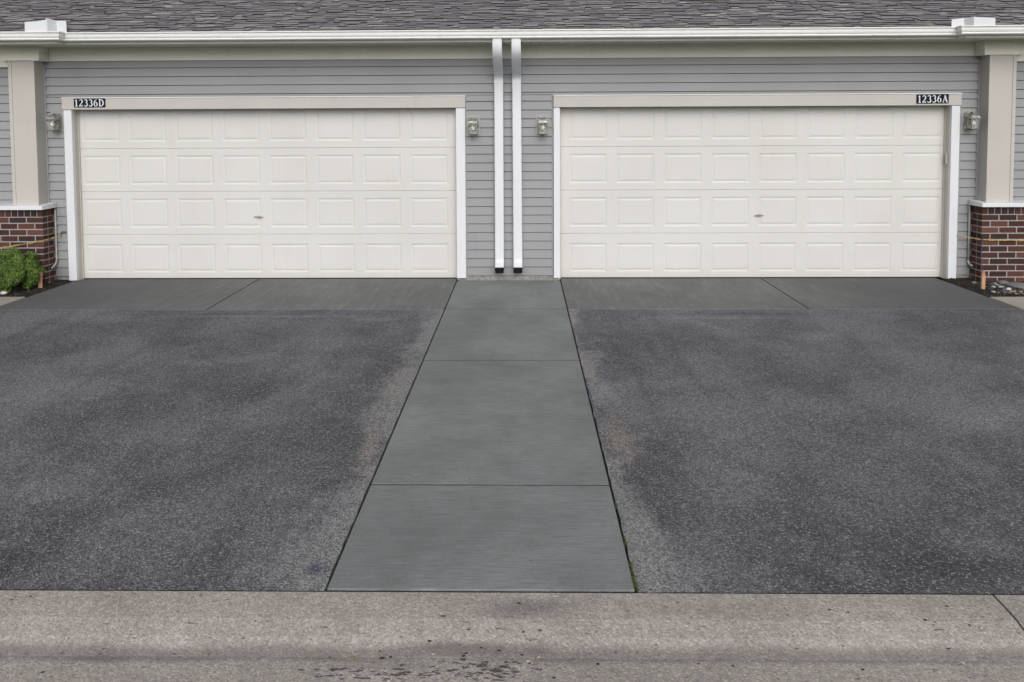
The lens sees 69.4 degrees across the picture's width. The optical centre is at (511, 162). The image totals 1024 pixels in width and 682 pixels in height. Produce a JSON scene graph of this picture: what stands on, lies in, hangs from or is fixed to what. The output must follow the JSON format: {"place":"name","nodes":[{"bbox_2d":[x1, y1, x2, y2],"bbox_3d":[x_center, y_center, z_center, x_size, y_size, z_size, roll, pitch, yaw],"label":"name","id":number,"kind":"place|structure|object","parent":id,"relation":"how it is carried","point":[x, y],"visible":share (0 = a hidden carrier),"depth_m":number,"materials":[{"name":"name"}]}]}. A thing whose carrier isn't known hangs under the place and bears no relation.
{"place":"outdoors","nodes":[
{"label":"outdoors","id":0,"kind":"place"},
{"bbox_2d":[0,297,24,306],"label":"sidewalk","id":1,"kind":"structure","parent":0,"point":[5,300],"depth_m":8.52,"materials":[{"name":"concrete"}]},
{"bbox_2d":[0,310,443,590],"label":"driveway","id":2,"kind":"structure","parent":0,"point":[208,450],"depth_m":4.67,"materials":[{"name":"grey asphalt"}]},
{"bbox_2d":[0,278,457,310],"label":"apron","id":3,"kind":"object","parent":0,"point":[263,294],"visible":0.83,"depth_m":8.66,"materials":[{"name":"concrete"}]},
{"bbox_2d":[207,279,258,309],"bbox_3d":[-3.287,1.564,8.812,0.010,0.027,1.636,0,3,1],"label":"apron joint","id":4,"kind":"object","parent":3,"relation":"on","point":[232,294],"visible":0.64,"depth_m":8.68,"materials":[{"name":"grey concrete"}]},
{"bbox_2d":[327,280,634,591],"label":"walkway","id":5,"kind":"structure","parent":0,"point":[496,408],"depth_m":4.19,"materials":[{"name":"concrete"}]},
{"bbox_2d":[372,484,608,485],"bbox_3d":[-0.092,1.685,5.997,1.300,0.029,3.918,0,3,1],"label":"walkway joint","id":6,"kind":"object","parent":5,"relation":"on","point":[477,484],"visible":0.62,"depth_m":4.05,"materials":[{"name":"grey concrete"}]},
{"bbox_2d":[329,280,636,591],"bbox_3d":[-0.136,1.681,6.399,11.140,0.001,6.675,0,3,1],"label":"joint bedding","id":7,"kind":"object","parent":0,"point":[597,435],"depth_m":4.45,"materials":[{"name":"black"}]},
{"bbox_2d":[615,504,637,590],"bbox_3d":[0.532,1.792,3.493,0.025,0.022,0.727,0,3,1],"label":"moss","id":8,"kind":"object","parent":7,"relation":"on","point":[634,580],"visible":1,"depth_m":3.25,"materials":[{"name":"green plant"}]},
{"bbox_2d":[0,589,1023,596],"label":"kerb joint","id":9,"kind":"object","parent":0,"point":[513,592],"visible":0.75,"depth_m":3.12,"materials":[{"name":"grey concrete"}]},
{"bbox_2d":[0,590,1023,681],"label":"kerb","id":10,"kind":"structure","parent":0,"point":[117,636],"depth_m":2.88,"materials":[{"name":"concrete"}]},
{"bbox_2d":[10,594,988,678],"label":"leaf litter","id":11,"kind":"object","parent":10,"relation":"on","point":[353,656],"visible":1,"depth_m":2.81,"materials":[{"name":"brown plant"}]},
{"bbox_2d":[560,278,1018,308],"bbox_3d":[3.011,1.539,8.729,4.794,0.028,1.656,0,3,1],"label":"apron","id":12,"kind":"object","parent":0,"point":[753,293],"visible":0.95,"depth_m":8.58,"materials":[{"name":"concrete"}]},
{"bbox_2d":[761,278,808,308],"bbox_3d":[3.183,1.539,8.717,0.010,0.027,1.636,0,3,1],"label":"apron joint","id":13,"kind":"object","parent":12,"relation":"on","point":[786,294],"visible":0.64,"depth_m":8.57,"materials":[{"name":"grey concrete"}]},
{"bbox_2d":[568,309,1023,593],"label":"driveway","id":14,"kind":"structure","parent":0,"point":[812,450],"depth_m":4.54,"materials":[{"name":"grey asphalt"}]},
{"bbox_2d":[990,297,1023,309],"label":"sidewalk","id":15,"kind":"structure","parent":0,"point":[1017,302],"depth_m":8.24,"materials":[{"name":"concrete"}]},
{"label":"lawn","id":16,"kind":"structure","parent":0,"visible":0},
{"bbox_2d":[0,279,71,297],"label":"planting bed","id":17,"kind":"object","parent":16,"relation":"on","point":[20,290],"visible":0.55,"depth_m":8.98,"materials":[{"name":"black soil"}]},
{"bbox_2d":[0,248,45,291],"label":"shrub","id":18,"kind":"object","parent":17,"relation":"on","point":[10,270],"visible":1,"depth_m":8.81,"materials":[{"name":"green plant"}]},
{"bbox_2d":[38,272,42,287],"bbox_3d":[-5.748,1.482,9.012,0.042,0.300,0.018,1,3,-8],"label":"wooden stake","id":19,"kind":"object","parent":17,"relation":"on","point":[40,283],"visible":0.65,"depth_m":9.00,"materials":[{"name":"brown wood"}]},
{"bbox_2d":[0,0,1023,283],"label":"garage building","id":20,"kind":"structure","parent":16,"relation":"on","point":[336,140],"depth_m":9.41,"materials":[{"name":"plastic"}]},
{"bbox_2d":[44,112,62,132],"bbox_3d":[-5.780,-0.510,9.337,0.176,0.270,0.199,0,3,1],"label":"wall lamp","id":21,"kind":"object","parent":20,"relation":"attached to","point":[54,122],"visible":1,"depth_m":9.31,"materials":[{"name":"silver metal"}]},
{"bbox_2d":[51,209,57,268],"bbox_3d":[-5.840,0.978,9.416,0.025,0.750,0.102,0,3,13],"label":"conduit pipe","id":22,"kind":"object","parent":20,"relation":"attached to","point":[53,266],"visible":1,"depth_m":9.45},
{"bbox_2d":[74,98,104,106],"bbox_3d":[-5.338,-0.750,9.341,0.400,0.112,0.012,0,3,1],"label":"address plaque","id":23,"kind":"object","parent":20,"relation":"attached to","point":[90,102],"visible":1,"depth_m":9.34,"materials":[{"name":"black metal"}]},
{"bbox_2d":[79,109,456,278],"bbox_3d":[-3.140,0.386,9.540,4.880,2.253,0.084,0,3,1],"label":"garage door","id":24,"kind":"structure","parent":20,"relation":"in","point":[342,193],"depth_m":9.53,"materials":[{"name":"paint"}]},
{"bbox_2d":[467,115,480,135],"bbox_3d":[-0.484,-0.458,9.263,0.176,0.270,0.199,0,3,1],"label":"wall lamp","id":25,"kind":"object","parent":20,"relation":"attached to","point":[473,123],"visible":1,"depth_m":9.20,"materials":[{"name":"silver metal"}]},
{"bbox_2d":[536,115,549,134],"bbox_3d":[0.385,-0.465,9.250,0.176,0.270,0.199,0,3,1],"label":"wall lamp","id":26,"kind":"object","parent":20,"relation":"attached to","point":[542,123],"visible":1,"depth_m":9.21,"materials":[{"name":"silver metal"}]},
{"bbox_2d":[561,106,944,277],"bbox_3d":[3.049,0.361,9.449,4.880,2.253,0.084,0,3,1],"label":"garage door","id":27,"kind":"structure","parent":20,"relation":"in","point":[744,192],"depth_m":9.44,"materials":[{"name":"paint"}]},
{"bbox_2d":[916,94,948,103],"bbox_3d":[5.227,-0.787,9.185,0.396,0.112,0.012,-1,3,1],"label":"address plaque","id":28,"kind":"object","parent":20,"relation":"attached to","point":[931,98],"visible":1,"depth_m":9.18,"materials":[{"name":"black metal"}]},
{"bbox_2d":[967,205,972,266],"bbox_3d":[5.744,0.921,9.257,0.032,0.769,0.084,-1,3,-12],"label":"conduit pipe","id":29,"kind":"object","parent":20,"relation":"attached to","point":[968,262],"visible":1,"depth_m":9.28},
{"bbox_2d":[961,109,980,130],"bbox_3d":[5.699,-0.520,9.170,0.176,0.270,0.199,0,3,1],"label":"wall lamp","id":30,"kind":"object","parent":20,"relation":"attached to","point":[970,120],"visible":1,"depth_m":9.16,"materials":[{"name":"silver metal"}]},
{"bbox_2d":[957,235,1023,240],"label":"cord","id":31,"kind":"object","parent":20,"relation":"attached to","point":[987,239],"visible":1,"depth_m":9.05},
{"bbox_2d":[943,277,1023,296],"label":"planting bed","id":32,"kind":"object","parent":16,"relation":"on","point":[965,283],"visible":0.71,"depth_m":8.81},
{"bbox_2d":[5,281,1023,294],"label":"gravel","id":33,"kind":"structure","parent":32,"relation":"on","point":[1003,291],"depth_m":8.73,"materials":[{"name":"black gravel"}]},
{"bbox_2d":[981,270,985,288],"bbox_3d":[5.547,1.433,8.705,0.044,0.325,0.018,-1,3,-8],"label":"wooden stake","id":34,"kind":"object","parent":32,"relation":"on","point":[983,278],"visible":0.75,"depth_m":8.70,"materials":[{"name":"brown wood"}]},
{"bbox_2d":[996,280,1009,284],"bbox_3d":[5.970,1.468,8.977,0.100,0.062,0.208,-1,3,-14],"label":"stone","id":35,"kind":"object","parent":32,"relation":"on","point":[1003,282],"visible":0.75,"depth_m":8.96,"materials":[{"name":"grey stone"}]},
{"bbox_2d":[1004,282,1023,287],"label":"stone","id":36,"kind":"object","parent":32,"relation":"on","point":[1016,284],"visible":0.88,"depth_m":8.82,"materials":[{"name":"grey stone"}]},
{"bbox_3d":[-5.736,0.914,9.453,0.071,0.056,0.029,0,3,1],"label":"wall hook","id":37,"kind":"object","parent":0,"visible":0},
{"bbox_2d":[0,236,59,247],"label":"cord","id":38,"kind":"object","parent":37,"relation":"attached to","point":[28,243],"visible":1,"depth_m":9.20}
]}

